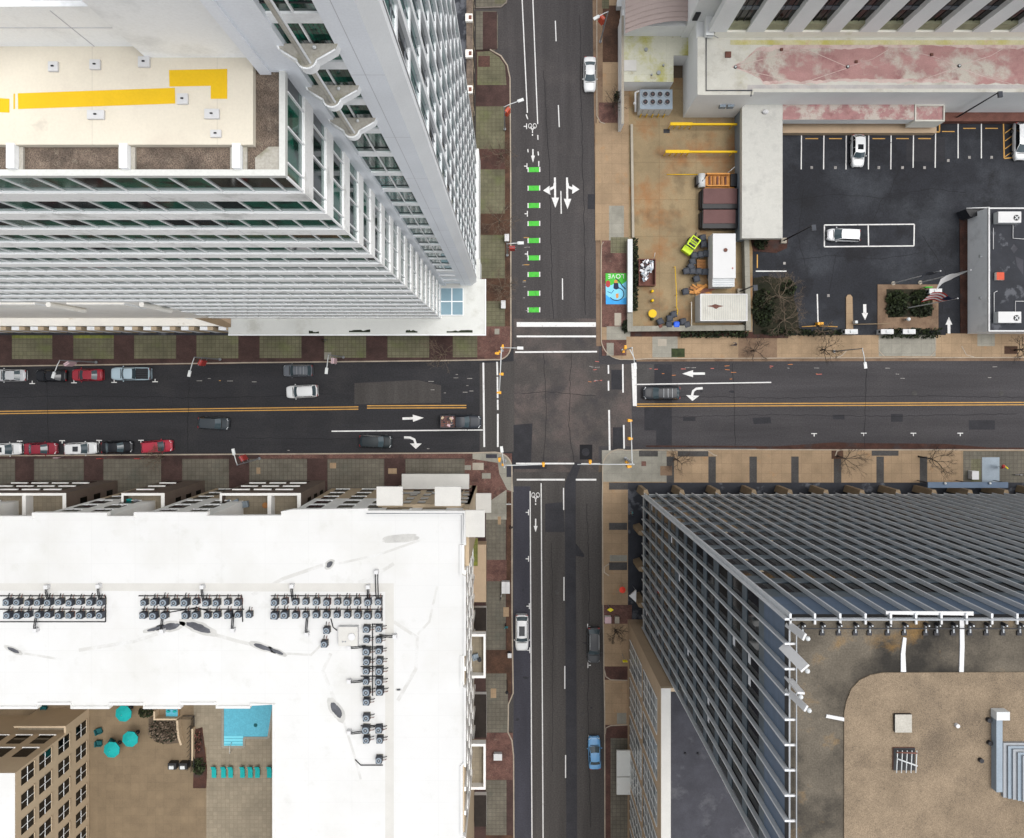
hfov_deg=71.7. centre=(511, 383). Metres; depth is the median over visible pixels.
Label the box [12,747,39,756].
window
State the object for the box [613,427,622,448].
asphalt patch
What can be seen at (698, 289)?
debris heap
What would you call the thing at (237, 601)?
condenser unit
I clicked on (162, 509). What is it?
window
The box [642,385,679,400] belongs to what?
car
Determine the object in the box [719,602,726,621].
window
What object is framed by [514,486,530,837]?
asphalt patch
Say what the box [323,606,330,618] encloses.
condenser unit
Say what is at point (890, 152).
stall line
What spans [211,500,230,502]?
window
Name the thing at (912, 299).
shrub
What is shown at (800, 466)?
pavement
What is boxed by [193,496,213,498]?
window
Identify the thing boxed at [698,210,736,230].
dumpster
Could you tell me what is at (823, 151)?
stall line
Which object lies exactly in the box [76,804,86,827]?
window
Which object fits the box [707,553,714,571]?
window
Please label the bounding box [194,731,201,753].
shrub
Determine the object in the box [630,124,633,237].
boundary wall
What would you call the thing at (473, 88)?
shop window
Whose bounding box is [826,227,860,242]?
minivan
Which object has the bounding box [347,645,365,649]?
pipe hood
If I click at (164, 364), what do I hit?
gutter
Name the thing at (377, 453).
kerb
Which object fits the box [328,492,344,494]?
window
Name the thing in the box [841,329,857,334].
ticket machine
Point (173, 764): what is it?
barbecue grill
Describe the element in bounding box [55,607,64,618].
condenser unit
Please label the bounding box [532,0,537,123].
lane line
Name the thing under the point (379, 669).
condenser unit
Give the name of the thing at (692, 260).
wheeled bin
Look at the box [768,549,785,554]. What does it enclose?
window
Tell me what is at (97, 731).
armchair
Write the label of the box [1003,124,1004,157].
stall line
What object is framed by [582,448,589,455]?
manhole cover
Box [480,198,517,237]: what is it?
bare tree
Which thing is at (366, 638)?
condenser unit
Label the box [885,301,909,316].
shrub
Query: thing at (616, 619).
utility cabinet
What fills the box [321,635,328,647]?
condenser unit
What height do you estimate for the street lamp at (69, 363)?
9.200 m
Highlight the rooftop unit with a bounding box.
[338,625,358,645]
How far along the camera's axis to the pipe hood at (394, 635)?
84.43 m
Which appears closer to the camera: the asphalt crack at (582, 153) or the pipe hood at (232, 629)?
the pipe hood at (232, 629)
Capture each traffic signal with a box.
[495,344,522,393]
[498,446,544,467]
[577,458,634,464]
[621,345,636,368]
[624,419,632,467]
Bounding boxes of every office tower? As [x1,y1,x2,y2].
[0,0,485,335]
[633,485,1023,837]
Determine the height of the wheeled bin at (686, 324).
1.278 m
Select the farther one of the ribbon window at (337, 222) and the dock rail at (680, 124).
the dock rail at (680, 124)
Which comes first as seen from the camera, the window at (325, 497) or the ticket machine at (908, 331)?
the window at (325, 497)
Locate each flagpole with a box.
[891,270,940,284]
[907,292,958,307]
[918,269,970,289]
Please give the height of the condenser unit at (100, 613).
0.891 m
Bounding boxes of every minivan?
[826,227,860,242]
[1010,122,1023,160]
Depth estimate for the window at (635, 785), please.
99.66 m
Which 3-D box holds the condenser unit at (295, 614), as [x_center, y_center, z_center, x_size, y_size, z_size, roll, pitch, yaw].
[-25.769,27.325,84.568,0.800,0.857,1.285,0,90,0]
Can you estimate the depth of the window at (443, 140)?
55.04 m
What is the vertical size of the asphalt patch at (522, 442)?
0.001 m
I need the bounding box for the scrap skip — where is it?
[637,254,655,286]
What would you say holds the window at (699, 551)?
in the office tower at (850, 664)
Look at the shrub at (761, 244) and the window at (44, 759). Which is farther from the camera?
the shrub at (761, 244)
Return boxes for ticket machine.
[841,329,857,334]
[876,329,893,334]
[898,329,915,334]
[926,289,941,293]
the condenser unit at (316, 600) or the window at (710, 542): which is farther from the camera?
the condenser unit at (316, 600)
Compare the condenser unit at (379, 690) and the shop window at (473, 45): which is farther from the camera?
the shop window at (473, 45)
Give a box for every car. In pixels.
[0,368,27,382]
[0,442,23,456]
[24,441,58,455]
[36,368,67,382]
[64,441,98,455]
[72,367,103,381]
[101,440,133,454]
[141,439,173,453]
[197,416,230,430]
[283,363,312,377]
[286,384,317,398]
[359,434,392,449]
[514,614,529,650]
[582,57,597,91]
[586,627,601,662]
[587,735,601,769]
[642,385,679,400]
[849,134,866,167]
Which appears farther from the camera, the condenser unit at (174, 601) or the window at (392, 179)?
the condenser unit at (174, 601)
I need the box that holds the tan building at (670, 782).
[616,619,758,837]
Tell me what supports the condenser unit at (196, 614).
on the apartment building at (412, 538)
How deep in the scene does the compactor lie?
106.70 m
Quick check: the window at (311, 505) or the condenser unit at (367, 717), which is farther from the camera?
the window at (311, 505)
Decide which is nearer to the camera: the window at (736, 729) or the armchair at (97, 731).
the window at (736, 729)
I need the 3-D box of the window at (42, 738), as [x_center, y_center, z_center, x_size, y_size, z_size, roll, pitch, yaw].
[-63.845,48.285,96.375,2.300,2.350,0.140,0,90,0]
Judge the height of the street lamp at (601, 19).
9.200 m
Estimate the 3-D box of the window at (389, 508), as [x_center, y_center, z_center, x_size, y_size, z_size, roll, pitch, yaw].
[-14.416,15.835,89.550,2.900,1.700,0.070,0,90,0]
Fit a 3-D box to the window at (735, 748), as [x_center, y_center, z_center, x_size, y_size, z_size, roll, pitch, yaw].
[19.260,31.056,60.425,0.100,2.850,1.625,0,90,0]
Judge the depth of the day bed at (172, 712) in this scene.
102.90 m
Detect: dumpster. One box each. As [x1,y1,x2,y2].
[698,188,737,210]
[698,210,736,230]
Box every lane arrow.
[402,415,422,421]
[404,436,421,448]
[543,178,558,206]
[564,178,578,208]
[683,370,704,376]
[687,387,702,400]
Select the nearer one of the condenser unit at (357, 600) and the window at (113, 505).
the condenser unit at (357, 600)
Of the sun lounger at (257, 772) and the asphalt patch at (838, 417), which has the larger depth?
the asphalt patch at (838, 417)
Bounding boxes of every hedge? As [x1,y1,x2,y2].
[622,320,627,333]
[633,237,638,286]
[633,285,638,310]
[680,329,748,337]
[799,329,842,336]
[882,327,942,338]
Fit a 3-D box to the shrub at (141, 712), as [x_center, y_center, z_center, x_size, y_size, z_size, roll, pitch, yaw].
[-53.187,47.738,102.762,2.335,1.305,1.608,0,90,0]
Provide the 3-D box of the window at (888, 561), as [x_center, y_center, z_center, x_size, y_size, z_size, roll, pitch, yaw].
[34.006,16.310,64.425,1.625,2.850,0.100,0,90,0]
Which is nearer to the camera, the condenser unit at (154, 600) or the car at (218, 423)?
the condenser unit at (154, 600)
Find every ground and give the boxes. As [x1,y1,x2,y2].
[599,66,682,471]
[629,78,752,326]
[753,124,1023,334]
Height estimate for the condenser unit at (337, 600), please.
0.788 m
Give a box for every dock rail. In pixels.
[663,150,736,155]
[668,122,736,128]
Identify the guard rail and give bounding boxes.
[667,174,697,174]
[673,267,677,313]
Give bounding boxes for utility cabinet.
[494,752,501,760]
[501,300,505,308]
[505,234,508,241]
[614,616,618,622]
[616,0,621,9]
[968,470,978,479]
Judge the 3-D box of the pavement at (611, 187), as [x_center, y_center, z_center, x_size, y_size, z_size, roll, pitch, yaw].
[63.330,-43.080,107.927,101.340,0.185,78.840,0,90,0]
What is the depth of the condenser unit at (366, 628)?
84.17 m
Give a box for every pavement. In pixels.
[0,50,511,365]
[0,453,513,837]
[476,0,505,6]
[476,11,497,50]
[595,0,1023,358]
[602,450,1023,837]
[628,483,1023,618]
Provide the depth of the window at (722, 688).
64.69 m
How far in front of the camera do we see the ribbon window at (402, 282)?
67.10 m
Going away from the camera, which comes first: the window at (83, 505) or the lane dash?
the window at (83, 505)
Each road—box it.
[0,346,513,471]
[474,0,595,345]
[509,472,603,837]
[514,346,598,471]
[599,346,1023,463]
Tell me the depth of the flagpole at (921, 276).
98.06 m
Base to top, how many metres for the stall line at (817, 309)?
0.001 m
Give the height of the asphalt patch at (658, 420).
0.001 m
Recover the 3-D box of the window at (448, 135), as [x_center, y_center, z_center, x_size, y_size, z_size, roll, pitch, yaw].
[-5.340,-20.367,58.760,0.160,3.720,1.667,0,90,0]
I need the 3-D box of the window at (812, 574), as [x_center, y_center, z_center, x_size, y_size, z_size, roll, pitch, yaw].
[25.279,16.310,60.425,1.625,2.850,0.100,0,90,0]
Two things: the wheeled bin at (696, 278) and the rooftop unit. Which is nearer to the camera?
the rooftop unit
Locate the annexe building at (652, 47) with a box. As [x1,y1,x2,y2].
[618,0,687,131]
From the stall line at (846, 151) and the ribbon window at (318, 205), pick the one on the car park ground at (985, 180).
the stall line at (846, 151)
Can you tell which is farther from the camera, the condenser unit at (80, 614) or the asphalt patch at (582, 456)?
the asphalt patch at (582, 456)
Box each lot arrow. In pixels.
[862,304,867,318]
[946,318,951,332]
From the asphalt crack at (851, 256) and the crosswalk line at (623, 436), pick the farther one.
the crosswalk line at (623, 436)
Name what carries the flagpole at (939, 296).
on the planting bed at (883, 291)
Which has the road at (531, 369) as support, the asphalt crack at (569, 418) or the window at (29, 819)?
the asphalt crack at (569, 418)
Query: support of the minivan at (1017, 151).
on the car park ground at (985, 180)
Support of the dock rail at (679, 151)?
on the yard ground at (666, 211)
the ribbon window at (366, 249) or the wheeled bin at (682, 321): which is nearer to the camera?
the ribbon window at (366, 249)
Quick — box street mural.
[606,273,626,303]
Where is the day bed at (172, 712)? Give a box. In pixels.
[166,709,178,715]
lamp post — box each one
[737,285,757,293]
[780,224,815,243]
[957,91,1002,117]
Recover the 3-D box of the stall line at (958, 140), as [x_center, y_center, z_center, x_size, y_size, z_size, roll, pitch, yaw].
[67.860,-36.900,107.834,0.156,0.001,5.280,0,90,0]
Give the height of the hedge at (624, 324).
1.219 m
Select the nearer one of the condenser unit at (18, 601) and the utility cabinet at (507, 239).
the condenser unit at (18, 601)
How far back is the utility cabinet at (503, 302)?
106.70 m
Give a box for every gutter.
[93,363,235,365]
[593,0,601,345]
[636,358,1023,360]
[646,445,1023,448]
[756,442,1021,448]
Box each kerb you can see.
[0,49,510,366]
[0,452,514,837]
[476,0,506,8]
[596,0,1023,359]
[602,449,1023,837]
[846,295,852,328]
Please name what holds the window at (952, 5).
in the concrete building at (767, 74)
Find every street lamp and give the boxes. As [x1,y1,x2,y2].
[51,360,97,378]
[187,357,221,376]
[231,448,260,464]
[325,354,344,373]
[503,98,523,130]
[506,241,523,255]
[593,11,607,42]
[833,348,866,368]
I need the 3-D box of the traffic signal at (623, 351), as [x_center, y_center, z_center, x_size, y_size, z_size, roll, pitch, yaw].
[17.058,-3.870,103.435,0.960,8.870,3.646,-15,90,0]
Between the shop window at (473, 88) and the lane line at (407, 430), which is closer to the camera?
the shop window at (473, 88)
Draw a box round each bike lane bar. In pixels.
[529,167,538,171]
[529,186,538,190]
[529,203,538,207]
[529,221,538,225]
[529,238,538,242]
[529,255,538,259]
[529,272,538,276]
[529,291,538,295]
[529,307,538,311]
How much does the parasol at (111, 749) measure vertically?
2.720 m
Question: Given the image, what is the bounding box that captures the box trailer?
[707,233,735,288]
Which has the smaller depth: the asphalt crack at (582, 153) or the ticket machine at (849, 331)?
the ticket machine at (849, 331)
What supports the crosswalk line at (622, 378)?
on the road at (847, 381)
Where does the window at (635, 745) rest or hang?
in the tan building at (670, 782)
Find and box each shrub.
[138,708,152,717]
[148,720,176,743]
[191,758,205,775]
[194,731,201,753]
[613,91,619,101]
[751,288,775,327]
[753,240,768,249]
[761,327,806,335]
[780,280,796,294]
[885,290,908,305]
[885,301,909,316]
[908,289,930,304]
[910,302,933,317]
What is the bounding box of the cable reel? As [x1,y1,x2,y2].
[648,309,656,320]
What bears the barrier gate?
on the car park ground at (985, 180)
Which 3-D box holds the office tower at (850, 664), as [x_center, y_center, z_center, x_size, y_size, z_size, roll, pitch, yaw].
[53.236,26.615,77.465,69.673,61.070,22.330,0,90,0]
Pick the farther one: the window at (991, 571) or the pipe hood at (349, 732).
the pipe hood at (349, 732)
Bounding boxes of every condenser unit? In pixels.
[3,593,13,605]
[3,606,14,618]
[13,593,23,605]
[13,607,24,618]
[24,596,34,605]
[24,607,33,617]
[34,594,44,605]
[34,606,44,617]
[44,593,54,605]
[44,606,54,617]
[55,593,65,605]
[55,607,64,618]
[65,607,74,618]
[66,594,75,605]
[76,594,85,604]
[76,606,86,618]
[86,593,96,605]
[86,607,95,617]
[96,606,106,618]
[97,595,106,605]
[139,606,148,618]
[140,596,148,605]
[149,606,159,619]
[150,594,159,605]
[159,592,169,605]
[160,607,169,618]
[170,594,179,605]
[181,593,190,605]
[181,606,190,618]
[192,594,200,604]
[192,606,201,618]
[202,594,211,605]
[204,607,211,618]
[213,594,221,605]
[213,606,221,618]
[224,594,231,604]
[224,606,233,618]
[234,594,242,605]
[235,607,241,617]
[246,607,253,617]
[270,606,279,619]
[271,594,279,605]
[280,605,289,618]
[281,594,288,604]
[292,594,299,604]
[292,607,299,618]
[302,594,309,604]
[302,607,309,617]
[312,606,320,617]
[313,593,320,604]
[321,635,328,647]
[323,595,330,605]
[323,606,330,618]
[323,621,330,633]
[334,594,341,604]
[334,607,340,617]
[343,593,351,605]
[344,606,351,617]
[354,593,361,604]
[354,607,361,618]
[362,646,375,655]
[362,686,374,695]
[362,723,374,733]
[363,624,374,632]
[363,635,373,642]
[363,656,374,664]
[363,665,373,674]
[363,677,373,684]
[363,696,374,705]
[363,712,374,721]
[363,734,373,743]
[364,597,372,605]
[364,606,371,619]
[375,594,381,604]
[375,606,381,618]
[375,623,386,631]
[375,665,387,674]
[375,675,387,685]
[375,723,386,733]
[376,635,385,642]
[376,645,386,653]
[376,655,387,664]
[376,685,387,695]
[376,734,387,743]
[376,754,386,763]
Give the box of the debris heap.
[688,284,714,295]
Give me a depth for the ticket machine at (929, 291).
106.50 m
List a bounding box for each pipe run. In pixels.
[0,595,105,621]
[139,595,243,621]
[271,595,382,630]
[355,624,382,765]
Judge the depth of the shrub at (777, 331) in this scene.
107.32 m
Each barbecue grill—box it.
[168,760,178,769]
[179,760,189,769]
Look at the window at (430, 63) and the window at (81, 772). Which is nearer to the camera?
the window at (430, 63)
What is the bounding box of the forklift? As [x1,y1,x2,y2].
[680,232,700,255]
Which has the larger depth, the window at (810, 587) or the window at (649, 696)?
the window at (649, 696)
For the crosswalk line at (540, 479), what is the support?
on the road at (589, 502)
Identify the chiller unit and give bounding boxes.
[633,89,672,114]
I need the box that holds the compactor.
[694,167,736,187]
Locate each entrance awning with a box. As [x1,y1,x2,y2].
[629,588,635,601]
[917,480,1007,487]
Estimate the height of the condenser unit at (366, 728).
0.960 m
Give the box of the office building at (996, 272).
[956,207,1023,333]
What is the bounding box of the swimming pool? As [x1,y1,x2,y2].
[222,705,271,753]
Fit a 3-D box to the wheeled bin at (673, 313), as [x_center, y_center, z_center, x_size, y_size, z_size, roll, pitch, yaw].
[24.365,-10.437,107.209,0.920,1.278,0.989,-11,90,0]
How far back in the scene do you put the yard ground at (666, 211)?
107.85 m
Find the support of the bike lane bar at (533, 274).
on the road at (558, 61)
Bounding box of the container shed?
[695,294,747,322]
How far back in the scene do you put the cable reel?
106.97 m
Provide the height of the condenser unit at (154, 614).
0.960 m
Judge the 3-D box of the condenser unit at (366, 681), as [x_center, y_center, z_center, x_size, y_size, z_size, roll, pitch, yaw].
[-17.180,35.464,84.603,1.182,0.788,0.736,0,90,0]
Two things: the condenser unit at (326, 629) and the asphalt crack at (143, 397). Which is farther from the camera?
the asphalt crack at (143, 397)
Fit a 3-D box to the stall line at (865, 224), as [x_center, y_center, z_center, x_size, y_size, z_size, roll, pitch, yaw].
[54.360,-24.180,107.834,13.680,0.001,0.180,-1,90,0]
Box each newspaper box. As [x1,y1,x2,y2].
[502,580,505,587]
[506,580,509,587]
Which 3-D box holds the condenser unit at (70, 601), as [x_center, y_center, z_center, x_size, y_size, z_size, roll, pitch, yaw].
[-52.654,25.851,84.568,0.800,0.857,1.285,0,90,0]
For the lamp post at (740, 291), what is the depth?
103.69 m
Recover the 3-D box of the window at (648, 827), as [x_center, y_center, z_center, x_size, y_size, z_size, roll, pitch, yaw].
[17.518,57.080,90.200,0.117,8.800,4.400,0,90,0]
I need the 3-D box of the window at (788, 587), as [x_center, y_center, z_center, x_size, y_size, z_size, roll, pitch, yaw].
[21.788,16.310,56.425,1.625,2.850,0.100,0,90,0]
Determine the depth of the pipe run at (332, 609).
84.86 m
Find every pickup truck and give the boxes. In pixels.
[111,366,151,381]
[440,414,481,429]
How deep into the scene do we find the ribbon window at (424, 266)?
83.38 m
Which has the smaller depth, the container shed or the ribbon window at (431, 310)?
the ribbon window at (431, 310)
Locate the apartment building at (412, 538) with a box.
[0,474,490,837]
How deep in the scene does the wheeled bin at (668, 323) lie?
106.63 m
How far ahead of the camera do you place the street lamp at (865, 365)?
98.99 m
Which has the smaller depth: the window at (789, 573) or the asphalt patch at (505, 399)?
the window at (789, 573)
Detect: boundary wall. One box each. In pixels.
[627,239,632,312]
[627,313,745,331]
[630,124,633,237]
[741,240,750,330]
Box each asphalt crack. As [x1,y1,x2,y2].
[0,395,286,398]
[521,391,593,395]
[543,70,553,318]
[543,350,546,461]
[551,543,553,771]
[568,359,573,459]
[579,17,585,314]
[587,523,590,826]
[680,395,1016,398]
[681,413,1000,417]
[732,363,735,443]
[806,253,915,258]
[923,237,945,310]
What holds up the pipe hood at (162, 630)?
on the apartment building at (412, 538)
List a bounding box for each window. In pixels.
[0,78,303,192]
[0,113,325,212]
[0,140,343,228]
[0,163,357,242]
[0,182,370,253]
[0,197,380,263]
[0,211,389,271]
[0,222,397,278]
[0,233,404,284]
[0,242,410,290]
[0,249,415,295]
[0,257,420,299]
[0,734,9,739]
[0,747,15,756]
[6,734,32,743]
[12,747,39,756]
[21,760,34,785]
[21,784,34,809]
[21,808,34,834]
[29,734,55,743]
[39,746,51,770]
[39,770,51,794]
[39,793,51,818]
[39,816,51,837]
[58,732,70,754]
[58,754,70,777]
[58,777,70,800]
[58,799,70,823]
[58,821,70,837]
[62,509,82,510]
[74,504,97,507]
[76,719,86,740]
[76,740,86,762]
[76,762,86,784]
[76,783,86,805]
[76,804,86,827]
[76,826,86,837]
[91,500,112,502]
[93,509,113,510]
[104,504,127,507]
[105,496,120,498]
[120,500,141,502]
[145,263,425,303]
[160,509,178,510]
[163,269,429,307]
[169,504,190,507]
[180,274,432,311]
[182,500,202,502]
[191,509,209,510]
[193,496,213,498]
[194,279,436,314]
[199,504,220,507]
[204,492,220,494]
[208,283,439,316]
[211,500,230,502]
[214,489,228,491]
[259,0,316,12]
[265,11,342,59]
[306,504,325,507]
[308,60,361,96]
[314,500,332,502]
[321,496,338,498]
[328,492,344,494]
[332,97,377,126]
[333,489,349,491]
[337,504,355,507]
[344,500,360,502]
[349,496,366,498]
[351,127,389,152]
[355,492,371,494]
[358,151,400,172]
[360,489,375,491]
[367,504,381,507]
[371,171,409,188]
[383,188,416,202]
[384,0,394,27]
[386,507,409,509]
[392,202,423,215]
[398,18,407,69]
[400,0,407,25]
[400,215,428,226]
[403,492,420,493]
[407,225,433,235]
[411,21,418,59]
[411,60,418,99]
[412,0,418,21]
[414,235,437,243]
[419,243,441,250]
[421,22,427,55]
[421,57,427,90]
[421,92,427,126]
[422,0,427,20]
[422,507,446,509]
[424,251,445,257]
[429,0,434,20]
[429,21,434,50]
[429,54,434,82]
[429,86,434,114]
[429,118,434,147]
[429,258,448,264]
[433,264,451,269]
[436,0,440,20]
[436,23,440,48]
[436,52,440,76]
[436,82,440,105]
[436,111,440,134]
[436,140,440,165]
[442,24,445,47]
[442,51,445,74]
[442,78,445,101]
[442,106,445,128]
[442,133,445,155]
[442,160,445,183]
[447,100,449,118]
[447,126,449,143]
[447,151,449,169]
[447,176,449,195]
[452,6,474,270]
[473,1,474,25]
[473,23,474,47]
[473,45,474,68]
[473,67,474,89]
[473,88,474,110]
[473,110,474,131]
[629,640,641,696]
[629,677,641,738]
[629,715,641,779]
[629,792,641,837]
[630,754,641,820]
[643,669,656,734]
[643,711,656,780]
[643,753,656,826]
[643,795,656,837]
[646,497,1023,755]
[696,544,702,560]
[703,540,717,544]
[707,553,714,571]
[707,571,714,590]
[707,589,714,608]
[707,607,714,627]
[707,625,714,645]
[707,643,714,663]
[707,662,714,682]
[707,680,714,700]
[714,549,730,554]
[719,564,726,582]
[719,582,726,602]
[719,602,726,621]
[719,621,726,641]
[719,640,726,660]
[719,659,726,680]
[719,679,726,699]
[719,698,726,719]
[719,717,726,738]
[719,728,726,758]
[719,747,726,777]
[726,559,744,565]
[731,549,749,554]
[732,575,741,596]
[732,595,741,617]
[732,615,741,638]
[732,636,741,659]
[732,656,741,680]
[732,677,741,701]
[732,697,741,722]
[732,718,741,742]
[732,738,741,763]
[732,753,741,784]
[732,773,741,805]
[734,0,763,20]
[739,570,760,577]
[745,559,764,565]
[747,588,758,612]
[747,609,758,635]
[747,631,758,657]
[747,653,758,680]
[747,675,758,702]
[747,697,758,724]
[747,718,758,747]
[747,740,758,769]
[747,761,758,791]
[747,784,758,814]
[747,803,758,836]
[750,549,767,554]
[755,583,778,591]
[759,570,781,577]
[764,559,783,565]
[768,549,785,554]
[773,0,803,20]
[776,583,800,591]
[780,549,804,554]
[780,570,801,577]
[783,559,803,565]
[798,549,822,554]
[798,583,822,591]
[800,570,822,577]
[801,559,822,565]
[812,0,843,20]
[814,549,840,554]
[815,559,842,565]
[817,570,843,577]
[820,583,845,591]
[832,549,859,554]
[834,559,862,565]
[834,570,864,577]
[838,583,867,591]
[851,0,884,20]
[851,559,881,565]
[854,570,885,577]
[858,583,889,591]
[870,559,901,565]
[876,583,912,591]
[878,570,905,577]
[889,559,920,565]
[890,0,924,20]
[899,570,926,577]
[905,583,934,591]
[908,559,940,565]
[913,570,947,577]
[919,583,956,591]
[927,559,959,565]
[928,0,965,20]
[933,570,968,577]
[943,583,979,591]
[953,570,989,577]
[962,583,1001,591]
[967,0,1005,20]
[973,570,1010,577]
[983,583,1023,591]
[993,570,1023,577]
[1007,7,1023,20]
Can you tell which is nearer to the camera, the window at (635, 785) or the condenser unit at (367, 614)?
the condenser unit at (367, 614)
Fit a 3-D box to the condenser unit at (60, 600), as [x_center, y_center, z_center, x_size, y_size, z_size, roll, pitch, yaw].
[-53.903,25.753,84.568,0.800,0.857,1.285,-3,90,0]
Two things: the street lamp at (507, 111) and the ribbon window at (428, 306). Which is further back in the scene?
the street lamp at (507, 111)
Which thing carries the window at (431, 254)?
in the office tower at (251, 167)
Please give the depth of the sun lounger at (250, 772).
103.00 m
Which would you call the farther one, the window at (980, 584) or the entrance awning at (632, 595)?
the entrance awning at (632, 595)
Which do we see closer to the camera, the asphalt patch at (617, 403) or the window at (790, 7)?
the window at (790, 7)
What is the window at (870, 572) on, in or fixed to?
in the office tower at (850, 664)
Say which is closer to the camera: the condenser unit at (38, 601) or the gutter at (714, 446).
the condenser unit at (38, 601)
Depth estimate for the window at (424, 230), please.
65.81 m
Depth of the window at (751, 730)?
56.38 m
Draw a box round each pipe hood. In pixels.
[32,618,39,632]
[43,584,50,598]
[95,583,101,598]
[159,619,165,632]
[199,584,205,599]
[230,613,235,632]
[289,583,294,600]
[304,618,309,636]
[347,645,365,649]
[347,678,362,683]
[347,729,361,734]
[366,584,370,598]
[374,569,378,596]
[379,633,396,638]
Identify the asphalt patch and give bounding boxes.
[354,380,440,403]
[480,361,513,451]
[514,319,595,345]
[514,423,531,462]
[514,463,546,468]
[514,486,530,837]
[545,502,564,531]
[565,462,580,837]
[576,544,583,556]
[580,445,591,459]
[588,194,594,208]
[599,364,631,445]
[611,370,621,388]
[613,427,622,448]
[636,364,653,383]
[644,407,671,444]
[655,364,671,405]
[683,417,695,420]
[752,417,770,423]
[833,415,843,418]
[891,414,902,421]
[969,420,994,429]
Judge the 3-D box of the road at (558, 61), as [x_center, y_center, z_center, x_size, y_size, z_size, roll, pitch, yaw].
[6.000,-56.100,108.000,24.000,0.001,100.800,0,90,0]
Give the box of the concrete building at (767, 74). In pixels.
[681,0,1023,241]
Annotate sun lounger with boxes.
[211,767,216,777]
[220,767,226,777]
[227,767,233,777]
[239,767,244,777]
[247,767,252,777]
[254,767,259,777]
[266,767,271,777]
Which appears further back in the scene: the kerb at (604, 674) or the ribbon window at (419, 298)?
the kerb at (604, 674)
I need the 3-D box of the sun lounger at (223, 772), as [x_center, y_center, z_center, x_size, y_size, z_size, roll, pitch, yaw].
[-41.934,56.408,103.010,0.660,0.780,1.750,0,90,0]
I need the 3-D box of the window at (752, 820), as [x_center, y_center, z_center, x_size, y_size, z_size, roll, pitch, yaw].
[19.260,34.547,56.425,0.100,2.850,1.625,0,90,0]
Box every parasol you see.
[104,740,121,757]
[115,705,132,721]
[122,730,139,746]
[619,586,625,592]
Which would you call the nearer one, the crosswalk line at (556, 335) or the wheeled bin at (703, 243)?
the wheeled bin at (703, 243)
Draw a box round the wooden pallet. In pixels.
[696,260,705,268]
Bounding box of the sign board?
[604,615,610,623]
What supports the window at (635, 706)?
in the tan building at (670, 782)
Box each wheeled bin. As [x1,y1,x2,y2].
[656,318,663,324]
[665,321,671,326]
[666,315,672,320]
[669,311,676,317]
[673,321,679,326]
[679,318,685,324]
[681,288,688,294]
[682,267,689,274]
[684,321,689,327]
[686,263,694,268]
[688,258,695,263]
[689,268,695,273]
[691,252,697,257]
[692,275,699,282]
[696,268,701,273]
[697,251,703,257]
[699,234,706,240]
[699,241,706,247]
[702,268,708,274]
[704,250,708,256]
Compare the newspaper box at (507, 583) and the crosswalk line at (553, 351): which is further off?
the crosswalk line at (553, 351)
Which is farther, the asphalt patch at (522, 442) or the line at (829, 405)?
the asphalt patch at (522, 442)
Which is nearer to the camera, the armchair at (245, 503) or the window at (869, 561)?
the window at (869, 561)
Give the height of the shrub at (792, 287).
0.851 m
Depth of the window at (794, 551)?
68.63 m
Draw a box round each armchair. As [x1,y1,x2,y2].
[40,705,47,709]
[94,727,102,735]
[94,740,102,747]
[242,501,248,507]
[472,653,478,660]
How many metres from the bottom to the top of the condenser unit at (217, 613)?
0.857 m
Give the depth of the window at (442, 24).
54.85 m
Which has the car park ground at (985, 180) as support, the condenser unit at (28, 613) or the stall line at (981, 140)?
the stall line at (981, 140)
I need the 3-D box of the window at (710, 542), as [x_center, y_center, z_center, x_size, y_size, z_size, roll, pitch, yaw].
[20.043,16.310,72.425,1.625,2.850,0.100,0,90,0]
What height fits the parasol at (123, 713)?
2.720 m
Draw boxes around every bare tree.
[140,443,163,471]
[418,337,459,372]
[480,134,516,169]
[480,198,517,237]
[486,269,517,305]
[604,84,629,114]
[607,624,627,644]
[665,442,692,474]
[742,334,770,360]
[759,267,804,316]
[768,300,806,339]
[814,322,834,341]
[816,335,843,364]
[834,443,872,479]
[918,441,957,479]
[1011,334,1023,363]
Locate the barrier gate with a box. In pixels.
[853,321,889,324]
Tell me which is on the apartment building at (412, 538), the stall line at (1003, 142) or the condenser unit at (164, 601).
the condenser unit at (164, 601)
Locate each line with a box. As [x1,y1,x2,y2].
[0,406,357,411]
[0,409,357,413]
[332,429,482,431]
[367,405,465,405]
[367,407,465,408]
[482,363,484,446]
[497,414,498,446]
[515,351,596,352]
[516,463,573,463]
[517,322,595,326]
[517,335,595,336]
[517,479,564,480]
[522,0,527,112]
[530,491,531,837]
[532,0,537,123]
[541,483,543,837]
[576,479,595,480]
[608,410,610,449]
[622,364,623,392]
[623,425,624,448]
[631,363,636,405]
[636,382,770,384]
[636,404,1023,406]
[637,402,1023,404]
[801,135,801,168]
[817,294,818,321]
[823,135,823,168]
[824,224,913,225]
[824,245,912,246]
[846,135,846,168]
[868,135,868,168]
[890,135,891,168]
[913,135,913,167]
[913,224,914,245]
[935,133,935,167]
[958,124,958,157]
[981,124,981,157]
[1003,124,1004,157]

